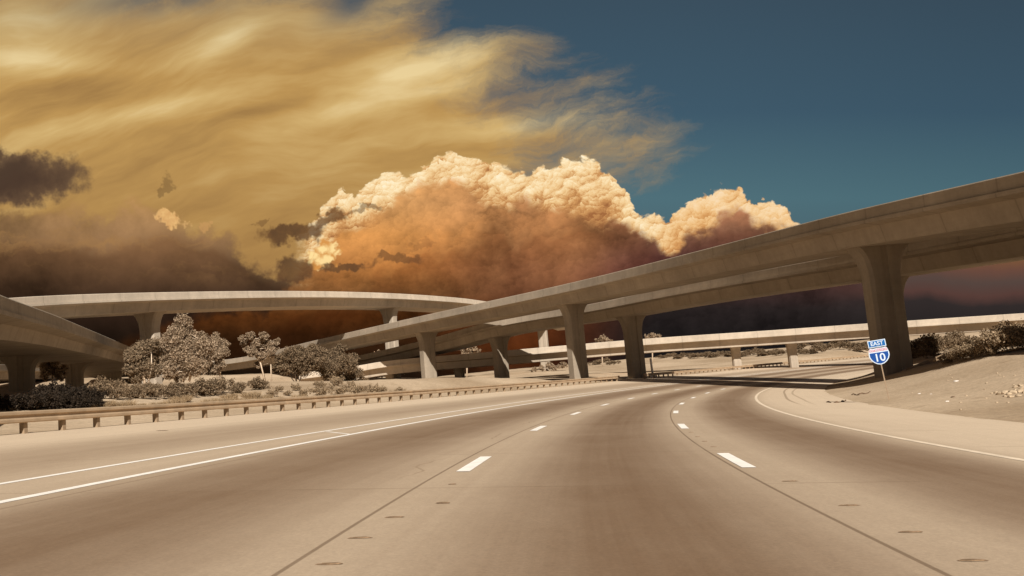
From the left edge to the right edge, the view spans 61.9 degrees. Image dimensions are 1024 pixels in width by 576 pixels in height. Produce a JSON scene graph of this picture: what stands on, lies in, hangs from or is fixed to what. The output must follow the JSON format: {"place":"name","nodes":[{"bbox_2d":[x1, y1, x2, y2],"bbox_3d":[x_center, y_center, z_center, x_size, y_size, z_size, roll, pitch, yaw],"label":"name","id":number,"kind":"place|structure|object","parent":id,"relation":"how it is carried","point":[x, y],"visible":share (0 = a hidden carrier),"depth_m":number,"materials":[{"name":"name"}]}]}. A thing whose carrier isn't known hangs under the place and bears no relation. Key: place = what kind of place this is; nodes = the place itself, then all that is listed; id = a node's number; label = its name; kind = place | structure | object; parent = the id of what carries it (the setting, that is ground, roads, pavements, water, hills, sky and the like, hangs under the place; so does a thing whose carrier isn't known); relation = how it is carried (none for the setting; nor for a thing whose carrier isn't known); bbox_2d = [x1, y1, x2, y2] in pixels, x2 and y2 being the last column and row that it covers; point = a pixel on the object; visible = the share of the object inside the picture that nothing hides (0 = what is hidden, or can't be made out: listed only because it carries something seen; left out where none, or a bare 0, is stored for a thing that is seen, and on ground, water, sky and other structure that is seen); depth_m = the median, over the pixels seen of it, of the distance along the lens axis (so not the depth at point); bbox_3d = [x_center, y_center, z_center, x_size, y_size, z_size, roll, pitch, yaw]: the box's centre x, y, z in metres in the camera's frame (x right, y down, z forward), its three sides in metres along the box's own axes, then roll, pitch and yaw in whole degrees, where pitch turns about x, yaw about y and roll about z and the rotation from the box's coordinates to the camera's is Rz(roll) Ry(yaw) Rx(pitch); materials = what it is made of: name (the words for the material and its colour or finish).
{"place":"outdoors","nodes":[
{"label":"outdoors","id":0,"kind":"place"},
{"bbox_2d":[0,357,1023,575],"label":"road","id":1,"kind":"structure","parent":0,"point":[641,482],"depth_m":8.84,"materials":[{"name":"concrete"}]},
{"bbox_2d":[314,562,342,564],"bbox_3d":[-1.107,1.666,5.158,0.174,0.016,0.048,-5,-6,0],"label":"tar patch","id":2,"kind":"object","parent":1,"relation":"on","point":[330,563],"visible":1,"depth_m":5.15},
{"bbox_2d":[0,362,865,502],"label":"carpool line","id":3,"kind":"object","parent":1,"relation":"on","point":[48,492],"visible":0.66,"depth_m":12.72,"materials":[{"name":"white paint"}]},
{"bbox_2d":[0,361,868,483],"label":"carpool line","id":4,"kind":"object","parent":1,"relation":"on","point":[242,444],"visible":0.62,"depth_m":15.79,"materials":[{"name":"white paint"}]},
{"bbox_2d":[457,456,491,470],"bbox_3d":[-0.514,2.466,12.015,0.178,0.051,2.318,-6,-6,5],"label":"lane marking","id":5,"kind":"object","parent":1,"relation":"on","point":[470,466],"visible":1,"depth_m":11.95,"materials":[{"name":"white paint"}]},
{"bbox_2d":[717,453,754,466],"bbox_3d":[3.046,2.347,11.682,0.178,0.051,2.276,-6,-6,5],"label":"lane marking","id":6,"kind":"object","parent":1,"relation":"on","point":[735,460],"visible":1,"depth_m":11.53,"materials":[{"name":"white paint"}]},
{"bbox_2d":[755,369,1023,460],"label":"edge line","id":7,"kind":"object","parent":1,"relation":"on","point":[757,400],"visible":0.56,"depth_m":15.69,"materials":[{"name":"paint"}]},
{"bbox_2d":[958,559,988,560],"bbox_3d":[2.614,1.544,4.846,0.173,0.015,0.053,-5,-6,0],"label":"tar patch","id":8,"kind":"object","parent":1,"relation":"on","point":[973,560],"visible":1,"depth_m":4.83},
{"bbox_2d":[0,331,1023,434],"bbox_3d":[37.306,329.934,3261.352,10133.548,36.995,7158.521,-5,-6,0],"label":"ground","id":9,"kind":"structure","parent":0,"point":[936,388],"depth_m":46.68,"materials":[{"name":"soil"}]},
{"bbox_2d":[0,393,24,410],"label":"shrub","id":10,"kind":"object","parent":9,"relation":"on","point":[8,399],"visible":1,"depth_m":34.04,"materials":[{"name":"brown plant"}]},
{"bbox_2d":[4,395,28,409],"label":"shrub","id":11,"kind":"object","parent":9,"relation":"on","point":[21,404],"visible":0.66,"depth_m":34.41,"materials":[{"name":"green plant"}]},
{"bbox_2d":[17,388,47,409],"bbox_3d":[-19.563,4.521,34.712,1.376,0.940,1.401,-2,-7,-25],"label":"shrub","id":12,"kind":"object","parent":9,"relation":"on","point":[35,398],"visible":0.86,"depth_m":34.62,"materials":[{"name":"brown plant"}]},
{"bbox_2d":[30,389,61,409],"bbox_3d":[-19.324,4.608,35.337,1.192,1.000,1.510,-3,-6,-20],"label":"shrub","id":13,"kind":"object","parent":9,"relation":"on","point":[51,398],"visible":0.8,"depth_m":35.04,"materials":[{"name":"brown plant"}]},
{"bbox_2d":[35,379,67,393],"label":"shrub","id":14,"kind":"object","parent":9,"relation":"on","point":[51,386],"visible":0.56,"depth_m":37.65,"materials":[{"name":"brown plant"}]},
{"bbox_2d":[38,361,68,381],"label":"eucalyptus tree","id":15,"kind":"object","parent":9,"relation":"on","point":[47,369],"visible":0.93,"depth_m":103.28,"materials":[{"name":"brown plant"}]},
{"bbox_2d":[36,388,70,402],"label":"shrub","id":16,"kind":"object","parent":9,"relation":"on","point":[59,392],"visible":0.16,"depth_m":36.56,"materials":[{"name":"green plant"}]},
{"bbox_2d":[0,295,128,391],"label":"flyover bridge","id":17,"kind":"structure","parent":9,"relation":"on","point":[32,338],"depth_m":81.72,"materials":[{"name":"concrete"}]},
{"bbox_2d":[54,393,75,408],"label":"shrub","id":18,"kind":"object","parent":9,"relation":"on","point":[62,400],"visible":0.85,"depth_m":36.17,"materials":[{"name":"brown plant"}]},
{"bbox_2d":[58,387,88,404],"bbox_3d":[-19.246,4.734,37.321,1.093,0.807,1.390,-8,-7,28],"label":"shrub","id":19,"kind":"object","parent":9,"relation":"on","point":[76,391],"visible":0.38,"depth_m":37.35,"materials":[{"name":"brown plant"}]},
{"bbox_2d":[62,394,94,407],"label":"shrub","id":20,"kind":"object","parent":9,"relation":"on","point":[85,401],"visible":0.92,"depth_m":36.55,"materials":[{"name":"brown plant"}]},
{"bbox_2d":[71,382,97,391],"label":"shrub","id":21,"kind":"object","parent":9,"relation":"on","point":[84,387],"visible":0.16,"depth_m":39.23,"materials":[{"name":"brown plant"}]},
{"bbox_2d":[76,394,105,406],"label":"shrub","id":22,"kind":"object","parent":9,"relation":"on","point":[97,400],"visible":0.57,"depth_m":37.26,"materials":[{"name":"brown plant"}]},
{"bbox_2d":[83,391,102,398],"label":"shrub","id":23,"kind":"object","parent":9,"relation":"on","point":[95,394],"visible":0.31,"depth_m":37.91,"materials":[{"name":"brown plant"}]},
{"bbox_2d":[90,389,107,398],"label":"shrub","id":24,"kind":"object","parent":9,"relation":"on","point":[104,392],"visible":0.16,"depth_m":38.91,"materials":[{"name":"brown plant"}]},
{"bbox_2d":[87,380,111,397],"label":"shrub","id":25,"kind":"object","parent":9,"relation":"on","point":[103,385],"visible":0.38,"depth_m":40.49,"materials":[{"name":"brown plant"}]},
{"bbox_2d":[101,400,118,406],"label":"dry grass clump","id":26,"kind":"object","parent":9,"relation":"on","point":[108,403],"visible":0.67,"depth_m":38.15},
{"bbox_2d":[94,375,127,395],"bbox_3d":[-23.756,5.748,50.488,2.183,1.311,1.850,-3,-6,-15],"label":"shrub","id":27,"kind":"object","parent":9,"relation":"on","point":[116,383],"visible":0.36,"depth_m":50.12,"materials":[{"name":"brown plant"}]},
{"bbox_2d":[108,384,132,399],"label":"shrub","id":28,"kind":"object","parent":9,"relation":"on","point":[118,392],"visible":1,"depth_m":40.65,"materials":[{"name":"brown plant"}]},
{"bbox_2d":[110,399,136,406],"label":"dry grass clump","id":29,"kind":"object","parent":9,"relation":"on","point":[130,403],"visible":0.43,"depth_m":38.63,"materials":[{"name":"plant"}]},
{"bbox_2d":[114,383,141,397],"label":"shrub","id":30,"kind":"object","parent":9,"relation":"on","point":[134,386],"visible":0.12,"depth_m":46.21,"materials":[{"name":"brown plant"}]},
{"bbox_2d":[123,382,158,398],"bbox_3d":[-18.522,5.114,42.569,1.719,0.899,1.457,-3,-6,-18],"label":"shrub","id":31,"kind":"object","parent":9,"relation":"on","point":[148,388],"visible":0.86,"depth_m":42.48,"materials":[{"name":"brown plant"}]},
{"bbox_2d":[121,338,162,383],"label":"eucalyptus tree","id":32,"kind":"object","parent":9,"relation":"on","point":[139,366],"visible":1,"depth_m":89.51,"materials":[{"name":"beige plant"}]},
{"bbox_2d":[141,382,163,397],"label":"shrub","id":33,"kind":"object","parent":9,"relation":"on","point":[159,387],"visible":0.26,"depth_m":44.52,"materials":[{"name":"brown plant"}]},
{"bbox_2d":[155,387,183,398],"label":"shrub","id":34,"kind":"object","parent":9,"relation":"on","point":[166,392],"visible":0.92,"depth_m":43.86,"materials":[{"name":"brown plant"}]},
{"bbox_2d":[163,397,186,403],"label":"dry grass clump","id":35,"kind":"object","parent":9,"relation":"on","point":[177,401],"visible":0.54,"depth_m":41.91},
{"bbox_2d":[168,394,194,400],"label":"dry grass clump","id":36,"kind":"object","parent":9,"relation":"on","point":[188,398],"visible":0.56,"depth_m":43.53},
{"bbox_2d":[168,382,199,396],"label":"shrub","id":37,"kind":"object","parent":9,"relation":"on","point":[187,389],"visible":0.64,"depth_m":46.34,"materials":[{"name":"brown plant"}]},
{"bbox_2d":[155,313,216,382],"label":"eucalyptus tree","id":38,"kind":"object","parent":9,"relation":"on","point":[183,346],"visible":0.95,"depth_m":92.36,"materials":[{"name":"beige plant"}]},
{"bbox_2d":[191,377,222,394],"bbox_3d":[-17.473,5.551,48.013,1.884,1.046,2.222,-8,-7,27],"label":"shrub","id":39,"kind":"object","parent":9,"relation":"on","point":[209,387],"visible":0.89,"depth_m":47.69,"materials":[{"name":"brown plant"}]},
{"bbox_2d":[199,397,217,401],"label":"dry grass clump","id":40,"kind":"object","parent":9,"relation":"on","point":[206,400],"visible":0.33,"depth_m":44.27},
{"bbox_2d":[197,375,235,393],"bbox_3d":[-17.066,5.602,49.393,2.370,1.169,1.894,-9,-7,34],"label":"shrub","id":41,"kind":"object","parent":9,"relation":"on","point":[222,382],"visible":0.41,"depth_m":49.02,"materials":[{"name":"brown plant"}]},
{"bbox_2d":[206,332,230,378],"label":"eucalyptus tree","id":42,"kind":"object","parent":9,"relation":"on","point":[219,364],"visible":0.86,"depth_m":99.49,"materials":[{"name":"beige plant"}]},
{"bbox_2d":[214,396,237,400],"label":"dry grass clump","id":43,"kind":"object","parent":9,"relation":"on","point":[226,399],"visible":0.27,"depth_m":45.68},
{"bbox_2d":[219,393,239,397],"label":"dry grass clump","id":44,"kind":"object","parent":9,"relation":"on","point":[231,395],"visible":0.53,"depth_m":47.84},
{"bbox_2d":[226,382,246,393],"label":"shrub","id":45,"kind":"object","parent":9,"relation":"on","point":[239,387],"visible":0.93,"depth_m":50.61,"materials":[{"name":"brown plant"}]},
{"bbox_2d":[240,390,260,397],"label":"dry grass clump","id":46,"kind":"object","parent":9,"relation":"on","point":[253,394],"visible":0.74,"depth_m":49.32,"materials":[{"name":"plant"}]},
{"bbox_2d":[245,376,271,389],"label":"shrub","id":47,"kind":"object","parent":9,"relation":"on","point":[256,383],"visible":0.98,"depth_m":61.67,"materials":[{"name":"brown plant"}]},
{"bbox_2d":[238,331,280,380],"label":"eucalyptus tree","id":48,"kind":"object","parent":9,"relation":"on","point":[267,345],"visible":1,"depth_m":106.83,"materials":[{"name":"beige plant"}]},
{"bbox_2d":[265,388,279,395],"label":"shrub","id":49,"kind":"object","parent":9,"relation":"on","point":[272,392],"visible":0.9,"depth_m":51.61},
{"bbox_2d":[272,385,283,390],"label":"shrub","id":50,"kind":"object","parent":9,"relation":"on","point":[280,388],"visible":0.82,"depth_m":54.82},
{"bbox_2d":[9,291,564,383],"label":"flyover bridge","id":51,"kind":"structure","parent":9,"relation":"on","point":[148,310],"depth_m":122.90,"materials":[{"name":"concrete"}]},
{"bbox_2d":[290,383,301,390],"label":"shrub","id":52,"kind":"object","parent":9,"relation":"on","point":[296,387],"visible":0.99,"depth_m":56.70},
{"bbox_2d":[272,341,326,380],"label":"mesquite tree","id":53,"kind":"object","parent":9,"relation":"on","point":[295,360],"visible":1,"depth_m":107.66,"materials":[{"name":"beige plant"}]},
{"bbox_2d":[299,387,312,395],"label":"shrub","id":54,"kind":"object","parent":9,"relation":"on","point":[302,391],"visible":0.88,"depth_m":53.96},
{"bbox_2d":[0,376,619,433],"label":"guardrail","id":55,"kind":"object","parent":9,"relation":"on","point":[24,418],"visible":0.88,"depth_m":35.49,"materials":[{"name":"metal"}]},
{"bbox_2d":[313,380,327,387],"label":"shrub","id":56,"kind":"object","parent":9,"relation":"on","point":[318,383],"visible":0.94,"depth_m":60.15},
{"bbox_2d":[312,384,330,395],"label":"shrub","id":57,"kind":"object","parent":9,"relation":"on","point":[321,391],"visible":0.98,"depth_m":55.38,"materials":[{"name":"plant"}]},
{"bbox_2d":[328,375,344,385],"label":"shrub","id":58,"kind":"object","parent":9,"relation":"on","point":[335,381],"visible":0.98,"depth_m":62.73,"materials":[{"name":"plant"}]},
{"bbox_2d":[329,385,346,394],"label":"shrub","id":59,"kind":"object","parent":9,"relation":"on","point":[340,390],"visible":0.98,"depth_m":56.91,"materials":[{"name":"plant"}]},
{"bbox_2d":[315,341,368,380],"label":"mesquite tree","id":60,"kind":"object","parent":9,"relation":"on","point":[335,366],"visible":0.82,"depth_m":111.79,"materials":[{"name":"beige plant"}]},
{"bbox_2d":[347,383,364,393],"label":"shrub","id":61,"kind":"object","parent":9,"relation":"on","point":[357,389],"visible":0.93,"depth_m":58.20,"materials":[{"name":"plant"}]},
{"bbox_2d":[364,383,379,392],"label":"shrub","id":62,"kind":"object","parent":9,"relation":"on","point":[372,389],"visible":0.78,"depth_m":60.20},
{"bbox_2d":[377,385,386,391],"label":"shrub","id":63,"kind":"object","parent":9,"relation":"on","point":[382,388],"visible":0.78,"depth_m":62.48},
{"bbox_2d":[460,346,480,377],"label":"desert tree","id":64,"kind":"object","parent":9,"relation":"on","point":[471,349],"visible":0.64,"depth_m":188.79,"materials":[{"name":"beige plant"}]},
{"bbox_2d":[0,171,1023,380],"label":"flyover bridge","id":65,"kind":"structure","parent":9,"relation":"on","point":[874,241],"depth_m":67.04,"materials":[{"name":"concrete"}]},
{"bbox_2d":[531,362,567,371],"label":"shrubs","id":66,"kind":"object","parent":9,"relation":"on","point":[549,365],"visible":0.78,"depth_m":203.87,"materials":[{"name":"beige plant"}]},
{"bbox_2d":[588,359,603,365],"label":"shrub","id":67,"kind":"object","parent":9,"relation":"on","point":[596,362],"visible":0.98,"depth_m":254.99,"materials":[{"name":"brown plant"}]},
{"bbox_2d":[595,335,612,366],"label":"desert tree","id":68,"kind":"object","parent":9,"relation":"on","point":[603,338],"visible":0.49,"depth_m":217.47,"materials":[{"name":"beige plant"}]},
{"bbox_2d":[606,360,620,364],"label":"shrub","id":69,"kind":"object","parent":9,"relation":"on","point":[613,362],"visible":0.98,"depth_m":239.64,"materials":[{"name":"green plant"}]},
{"bbox_2d":[644,332,661,362],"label":"desert tree","id":70,"kind":"object","parent":9,"relation":"on","point":[652,334],"visible":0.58,"depth_m":216.57,"materials":[{"name":"beige plant"}]},
{"bbox_2d":[650,358,656,376],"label":"marker post","id":71,"kind":"object","parent":9,"relation":"on","point":[651,365],"visible":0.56,"depth_m":121.71,"materials":[{"name":"white paint"}]},
{"bbox_2d":[299,313,1023,380],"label":"overpass bridge","id":72,"kind":"structure","parent":9,"relation":"on","point":[790,339],"depth_m":143.39,"materials":[{"name":"concrete"}]},
{"bbox_2d":[307,227,1023,378],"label":"flyover bridge","id":73,"kind":"structure","parent":9,"relation":"on","point":[629,313],"depth_m":96.77,"materials":[{"name":"concrete"}]},
{"bbox_2d":[672,354,683,358],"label":"shrub","id":74,"kind":"object","parent":9,"relation":"on","point":[678,356],"visible":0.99,"depth_m":244.25,"materials":[{"name":"brown plant"}]},
{"bbox_2d":[687,352,702,358],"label":"shrub","id":75,"kind":"object","parent":9,"relation":"on","point":[694,355],"visible":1,"depth_m":231.57,"materials":[{"name":"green plant"}]},
{"bbox_2d":[704,351,721,357],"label":"shrub","id":76,"kind":"object","parent":9,"relation":"on","point":[708,354],"visible":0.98,"depth_m":226.87,"materials":[{"name":"brown plant"}]},
{"bbox_2d":[722,351,730,356],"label":"shrub","id":77,"kind":"object","parent":9,"relation":"on","point":[727,354],"visible":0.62,"depth_m":223.56,"materials":[{"name":"brown plant"}]},
{"bbox_2d":[740,349,755,356],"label":"shrub","id":78,"kind":"object","parent":9,"relation":"on","point":[748,352],"visible":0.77,"depth_m":218.60,"materials":[{"name":"brown plant"}]},
{"bbox_2d":[643,354,868,378],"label":"guardrail","id":79,"kind":"object","parent":9,"relation":"on","point":[712,369],"visible":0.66,"depth_m":140.15,"materials":[{"name":"metal"}]},
{"bbox_2d":[756,350,770,355],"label":"shrub","id":80,"kind":"object","parent":9,"relation":"on","point":[762,353],"visible":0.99,"depth_m":212.68,"materials":[{"name":"brown plant"}]},
{"bbox_2d":[771,349,786,355],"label":"shrub","id":81,"kind":"object","parent":9,"relation":"on","point":[777,352],"visible":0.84,"depth_m":206.04,"materials":[{"name":"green plant"}]},
{"bbox_2d":[797,343,808,348],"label":"shrub","id":82,"kind":"object","parent":9,"relation":"on","point":[801,345],"visible":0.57,"depth_m":235.21,"materials":[{"name":"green plant"}]},
{"bbox_2d":[802,346,825,353],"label":"shrub","id":83,"kind":"object","parent":9,"relation":"on","point":[815,350],"visible":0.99,"depth_m":194.45,"materials":[{"name":"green plant"}]},
{"bbox_2d":[810,342,837,349],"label":"shrub","id":84,"kind":"object","parent":9,"relation":"on","point":[828,345],"visible":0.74,"depth_m":212.87,"materials":[{"name":"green plant"}]},
{"bbox_2d":[830,340,851,346],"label":"shrub","id":85,"kind":"object","parent":9,"relation":"on","point":[838,342],"visible":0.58,"depth_m":226.59,"materials":[{"name":"brown plant"}]},
{"bbox_2d":[833,341,856,347],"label":"shrub","id":86,"kind":"object","parent":9,"relation":"on","point":[844,344],"visible":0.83,"depth_m":205.16,"materials":[{"name":"brown plant"}]},
{"bbox_2d":[849,346,870,350],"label":"shrub","id":87,"kind":"object","parent":9,"relation":"on","point":[854,348],"visible":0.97,"depth_m":193.90,"materials":[{"name":"brown plant"}]},
{"bbox_2d":[856,341,867,346],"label":"shrub","id":88,"kind":"object","parent":9,"relation":"on","point":[861,343],"visible":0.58,"depth_m":202.30,"materials":[{"name":"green plant"}]},
{"bbox_2d":[867,339,889,400],"bbox_3d":[15.135,3.644,34.709,0.784,3.093,0.067,-12,-8,19],"label":"route sign","id":89,"kind":"object","parent":9,"relation":"on","point":[879,355],"visible":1,"depth_m":34.81,"materials":[{"name":"metal"}]},
{"bbox_2d":[910,333,940,350],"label":"shrub","id":90,"kind":"object","parent":9,"relation":"on","point":[927,341],"visible":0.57,"depth_m":74.47,"materials":[{"name":"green plant"}]},
{"bbox_2d":[911,346,940,357],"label":"shrub","id":91,"kind":"object","parent":9,"relation":"on","point":[924,351],"visible":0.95,"depth_m":69.14,"materials":[{"name":"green plant"}]},
{"bbox_2d":[918,333,957,349],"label":"shrub","id":92,"kind":"object","parent":9,"relation":"on","point":[941,340],"visible":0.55,"depth_m":75.19,"materials":[{"name":"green plant"}]},
{"bbox_2d":[932,349,960,363],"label":"shrub","id":93,"kind":"object","parent":9,"relation":"on","point":[946,361],"visible":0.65,"depth_m":48.26,"materials":[{"name":"plant"}]},
{"bbox_2d":[937,335,963,349],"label":"shrub","id":94,"kind":"object","parent":9,"relation":"on","point":[960,338],"visible":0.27,"depth_m":77.03,"materials":[{"name":"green plant"}]},
{"bbox_2d":[944,348,966,361],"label":"shrub","id":95,"kind":"object","parent":9,"relation":"on","point":[953,355],"visible":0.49,"depth_m":45.81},
{"bbox_2d":[945,329,967,347],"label":"shrub","id":96,"kind":"object","parent":9,"relation":"on","point":[954,334],"visible":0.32,"depth_m":83.10,"materials":[{"name":"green plant"}]},
{"bbox_2d":[947,340,980,359],"bbox_3d":[23.861,3.318,45.181,1.828,1.053,1.644,-4,-6,-13],"label":"shrub","id":97,"kind":"object","parent":9,"relation":"on","point":[961,352],"visible":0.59,"depth_m":44.99,"materials":[{"name":"plant"}]},
{"bbox_2d":[960,340,985,357],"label":"shrub","id":98,"kind":"object","parent":9,"relation":"on","point":[967,349],"visible":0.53,"depth_m":44.11,"materials":[{"name":"plant"}]},
{"bbox_2d":[973,337,999,354],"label":"shrub","id":99,"kind":"object","parent":9,"relation":"on","point":[977,348],"visible":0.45,"depth_m":42.97,"materials":[{"name":"plant"}]},
{"bbox_2d":[977,325,1023,354],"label":"shrub","id":100,"kind":"object","parent":9,"relation":"on","point":[987,339],"visible":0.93,"depth_m":42.17,"materials":[{"name":"plant"}]},
{"bbox_2d":[979,320,1023,351],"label":"shrub","id":101,"kind":"object","parent":9,"relation":"on","point":[1011,329],"visible":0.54,"depth_m":42.21,"materials":[{"name":"plant"}]},
{"bbox_2d":[991,318,1023,330],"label":"shrub","id":102,"kind":"object","parent":9,"relation":"on","point":[1014,323],"visible":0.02,"depth_m":80.82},
{"bbox_2d":[993,326,1022,350],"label":"shrub","id":103,"kind":"object","parent":9,"relation":"on","point":[1018,333],"visible":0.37,"depth_m":41.87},
{"bbox_2d":[1007,324,1023,349],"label":"shrub","id":104,"kind":"object","parent":9,"relation":"on","point":[1021,328],"visible":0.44,"depth_m":42.10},
{"bbox_2d":[0,0,1023,383],"label":"sky","id":105,"kind":"structure","parent":0,"point":[481,150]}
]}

